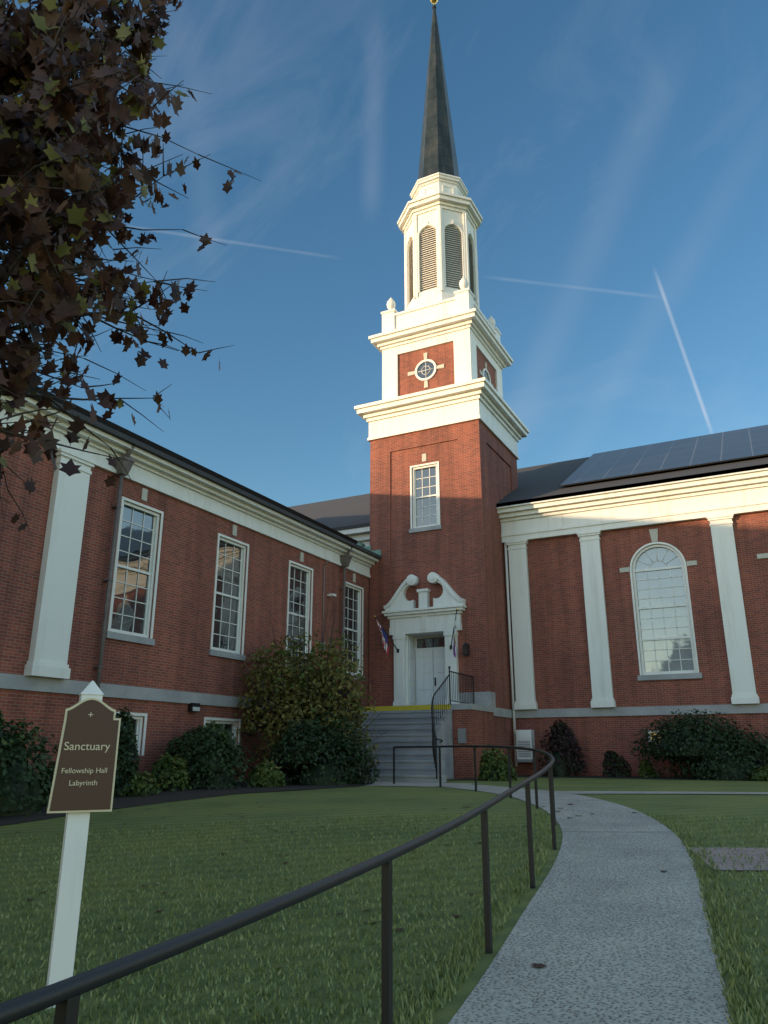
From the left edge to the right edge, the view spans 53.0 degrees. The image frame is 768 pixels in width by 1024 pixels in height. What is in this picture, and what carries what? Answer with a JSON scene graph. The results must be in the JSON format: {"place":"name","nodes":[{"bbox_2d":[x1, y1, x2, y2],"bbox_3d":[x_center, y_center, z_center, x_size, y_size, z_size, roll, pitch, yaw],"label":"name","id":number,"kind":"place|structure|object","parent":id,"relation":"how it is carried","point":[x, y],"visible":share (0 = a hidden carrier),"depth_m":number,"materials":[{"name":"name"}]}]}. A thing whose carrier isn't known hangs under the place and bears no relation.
{"place":"outdoors","nodes":[
{"label":"outdoors","id":0,"kind":"place"},
{"bbox_2d":[0,777,767,1023],"bbox_3d":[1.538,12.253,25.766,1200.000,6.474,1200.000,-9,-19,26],"label":"ground","id":1,"kind":"structure","parent":0,"point":[341,802],"depth_m":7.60,"materials":[{"name":"green plant"}]},
{"bbox_2d":[46,681,120,1008],"bbox_3d":[-1.846,2.069,4.572,0.364,2.096,0.174,8,-19,-25],"label":"direction sign","id":2,"kind":"object","parent":1,"relation":"on","point":[83,784],"visible":1,"depth_m":4.62,"materials":[{"name":"brown paint"}]},
{"bbox_2d":[0,0,259,533],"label":"maple tree","id":3,"kind":"object","parent":1,"relation":"on","point":[55,122],"visible":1,"depth_m":5.27,"materials":[{"name":"brown plant"}]},
{"bbox_2d":[0,428,369,783],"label":"wing walls","id":4,"kind":"structure","parent":1,"relation":"on","point":[176,657],"depth_m":19.36,"materials":[{"name":"red brick"}]},
{"bbox_2d":[0,390,378,755],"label":"wing trim","id":5,"kind":"structure","parent":4,"relation":"attached to","point":[47,668],"depth_m":19.20,"materials":[{"name":"white paint"}]},
{"bbox_2d":[0,368,380,558],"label":"wing roof","id":6,"kind":"structure","parent":4,"relation":"on","point":[133,439],"depth_m":21.14,"materials":[{"name":"grey"}]},
{"bbox_2d":[0,745,556,1023],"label":"path handrail","id":7,"kind":"object","parent":1,"relation":"on","point":[63,996],"visible":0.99,"depth_m":3.08,"materials":[{"name":"black metal"}]},
{"bbox_2d":[17,803,662,967],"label":"fallen leaves","id":8,"kind":"object","parent":1,"relation":"on","point":[533,964],"visible":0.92,"depth_m":6.68,"materials":[{"name":"brown plant"}]},
{"bbox_2d":[0,775,758,825],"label":"mulch beds","id":9,"kind":"object","parent":1,"relation":"on","point":[152,798],"visible":0.54,"depth_m":16.19,"materials":[{"name":"brown soil"}]},
{"bbox_2d":[0,710,8,767],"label":"shrub","id":10,"kind":"object","parent":9,"relation":"on","point":[2,719],"visible":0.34,"depth_m":13.58,"materials":[{"name":"green plant"}]},
{"bbox_2d":[0,718,58,816],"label":"shrub row","id":11,"kind":"object","parent":9,"relation":"on","point":[22,792],"visible":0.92,"depth_m":13.24,"materials":[{"name":"green plant"}]},
{"bbox_2d":[39,760,55,804],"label":"shrub","id":12,"kind":"object","parent":9,"relation":"on","point":[51,776],"visible":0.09,"depth_m":14.70,"materials":[{"name":"green plant"}]},
{"bbox_2d":[113,705,139,796],"bbox_3d":[-5.826,5.219,16.429,1.498,2.145,1.197,-9,-19,26],"label":"tall evergreen shrub","id":13,"kind":"object","parent":9,"relation":"on","point":[126,765],"visible":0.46,"depth_m":16.12,"materials":[{"name":"green plant"}]},
{"bbox_2d":[121,770,160,796],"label":"shrub","id":14,"kind":"object","parent":9,"relation":"on","point":[142,785],"visible":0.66,"depth_m":16.05,"materials":[{"name":"green plant"}]},
{"bbox_2d":[150,752,191,791],"bbox_3d":[-4.820,5.942,17.431,1.021,0.994,1.030,-9,-19,26],"label":"round shrub","id":15,"kind":"object","parent":9,"relation":"on","point":[169,774],"visible":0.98,"depth_m":17.18,"materials":[{"name":"green plant"}]},
{"bbox_2d":[165,720,256,789],"bbox_3d":[-4.022,5.890,18.410,2.516,1.799,2.256,-9,-19,26],"label":"bush","id":16,"kind":"object","parent":9,"relation":"on","point":[207,751],"visible":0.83,"depth_m":17.90,"materials":[{"name":"green plant"}]},
{"bbox_2d":[244,760,285,786],"bbox_3d":[-2.859,6.311,18.406,0.877,0.756,1.054,10,-20,-28],"label":"shrub","id":17,"kind":"object","parent":9,"relation":"on","point":[267,775],"visible":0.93,"depth_m":18.06,"materials":[{"name":"green plant"}]},
{"bbox_2d":[231,584,386,779],"bbox_3d":[-2.161,4.570,21.800,4.745,5.838,3.615,-9,-19,26],"label":"large bush","id":18,"kind":"object","parent":9,"relation":"on","point":[306,697],"visible":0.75,"depth_m":21.02,"materials":[{"name":"green plant"}]},
{"bbox_2d":[267,710,379,785],"bbox_3d":[-1.525,6.131,19.712,2.884,2.084,2.579,-1,-17,4],"label":"yew shrub","id":19,"kind":"object","parent":9,"relation":"on","point":[311,759],"visible":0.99,"depth_m":19.14,"materials":[{"name":"green plant"}]},
{"bbox_2d":[477,743,517,780],"bbox_3d":[3.261,7.291,22.154,1.258,1.220,0.933,-20,-26,47],"label":"lime shrub","id":20,"kind":"object","parent":9,"relation":"on","point":[493,766],"visible":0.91,"depth_m":21.97,"materials":[{"name":"green plant"}]},
{"bbox_2d":[538,719,587,775],"bbox_3d":[6.062,8.201,26.367,1.702,2.174,1.594,-9,-19,26],"label":"shrub","id":21,"kind":"object","parent":9,"relation":"on","point":[563,747],"visible":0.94,"depth_m":26.08,"materials":[{"name":"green plant"}]},
{"bbox_2d":[602,750,631,776],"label":"shrub","id":22,"kind":"object","parent":9,"relation":"on","point":[615,765],"visible":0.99,"depth_m":25.38,"materials":[{"name":"green plant"}]},
{"bbox_2d":[638,759,657,777],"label":"shrub","id":23,"kind":"object","parent":9,"relation":"on","point":[645,772],"visible":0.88,"depth_m":24.82,"materials":[{"name":"green plant"}]},
{"bbox_2d":[748,765,767,780],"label":"shrub","id":24,"kind":"object","parent":9,"relation":"on","point":[762,775],"visible":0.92,"depth_m":21.79,"materials":[{"name":"green plant"}]},
{"bbox_2d":[286,703,494,782],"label":"entrance steps","id":25,"kind":"structure","parent":1,"relation":"on","point":[458,724],"depth_m":24.07,"materials":[{"name":"concrete"}]},
{"bbox_2d":[347,666,473,778],"bbox_3d":[0.594,6.600,24.527,5.160,3.358,5.914,-9,-19,26],"label":"step railing","id":26,"kind":"object","parent":25,"relation":"on","point":[434,740],"visible":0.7,"depth_m":24.48,"materials":[{"name":"black metal"}]},
{"bbox_2d":[354,0,528,717],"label":"steeple","id":27,"kind":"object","parent":1,"relation":"on","point":[446,356],"depth_m":32.58,"materials":[{"name":"white paint"}]},
{"bbox_2d":[382,572,466,705],"bbox_3d":[1.616,4.734,28.281,3.240,4.880,1.100,-9,-19,26],"label":"doorway","id":28,"kind":"structure","parent":27,"relation":"attached to","point":[424,658],"depth_m":28.26,"materials":[{"name":"white paint"}]},
{"bbox_2d":[374,608,457,660],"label":"flags","id":29,"kind":"object","parent":28,"relation":"attached to","point":[385,636],"visible":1,"depth_m":28.15,"materials":[{"name":"multicoloured fabric"}]},
{"bbox_2d":[463,643,469,654],"bbox_3d":[2.912,4.833,27.177,0.200,0.430,0.300,-9,-19,26],"label":"wall lantern","id":30,"kind":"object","parent":27,"relation":"attached to","point":[466,646],"depth_m":27.07,"materials":[{"name":"black metal"}]},
{"bbox_2d":[503,511,767,776],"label":"sanctuary walls","id":31,"kind":"structure","parent":1,"relation":"on","point":[562,676],"depth_m":26.98,"materials":[{"name":"red brick"}]},
{"bbox_2d":[516,730,534,761],"bbox_3d":[5.067,8.368,27.539,0.560,1.100,0.400,-9,-19,26],"label":"utility box","id":32,"kind":"object","parent":31,"relation":"attached to","point":[525,738],"visible":0.83,"depth_m":27.39,"materials":[{"name":"grey metal"}]},
{"bbox_2d":[289,455,767,530],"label":"roof","id":33,"kind":"structure","parent":31,"relation":"on","point":[534,482],"depth_m":32.91,"materials":[{"name":"grey"}]},
{"bbox_2d":[560,425,767,486],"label":"solar array","id":34,"kind":"object","parent":33,"relation":"on","point":[750,442],"visible":1,"depth_m":31.41,"materials":[{"name":"blue glass"}]},
{"bbox_2d":[338,464,767,765],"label":"white building trim","id":35,"kind":"structure","parent":31,"relation":"attached to","point":[666,640],"depth_m":27.27,"materials":[{"name":"white paint"}]},
{"bbox_2d":[628,709,767,780],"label":"yew shrub","id":36,"kind":"object","parent":1,"relation":"on","point":[713,753],"visible":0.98,"depth_m":23.32,"materials":[{"name":"green plant"}]},
{"bbox_2d":[0,0,767,506],"label":"sky","id":37,"kind":"structure","parent":0,"point":[612,155],"materials":[{"name":"blue"}]},
{"bbox_2d":[369,419,517,771],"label":"tower","id":38,"kind":"structure","parent":0,"point":[461,552],"depth_m":29.17,"materials":[{"name":"red brick"}]},
{"bbox_2d":[365,781,731,1023],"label":"foot path","id":39,"kind":"structure","parent":0,"point":[610,926],"depth_m":5.33,"materials":[{"name":"grey concrete"}]},
{"bbox_2d":[539,791,767,793],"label":"side path","id":40,"kind":"structure","parent":0,"point":[614,792],"depth_m":15.24,"materials":[{"name":"grey concrete"}]},
{"bbox_2d":[691,847,767,869],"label":"slab","id":41,"kind":"structure","parent":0,"point":[747,865],"depth_m":7.91,"materials":[{"name":"grey concrete"}]}
]}

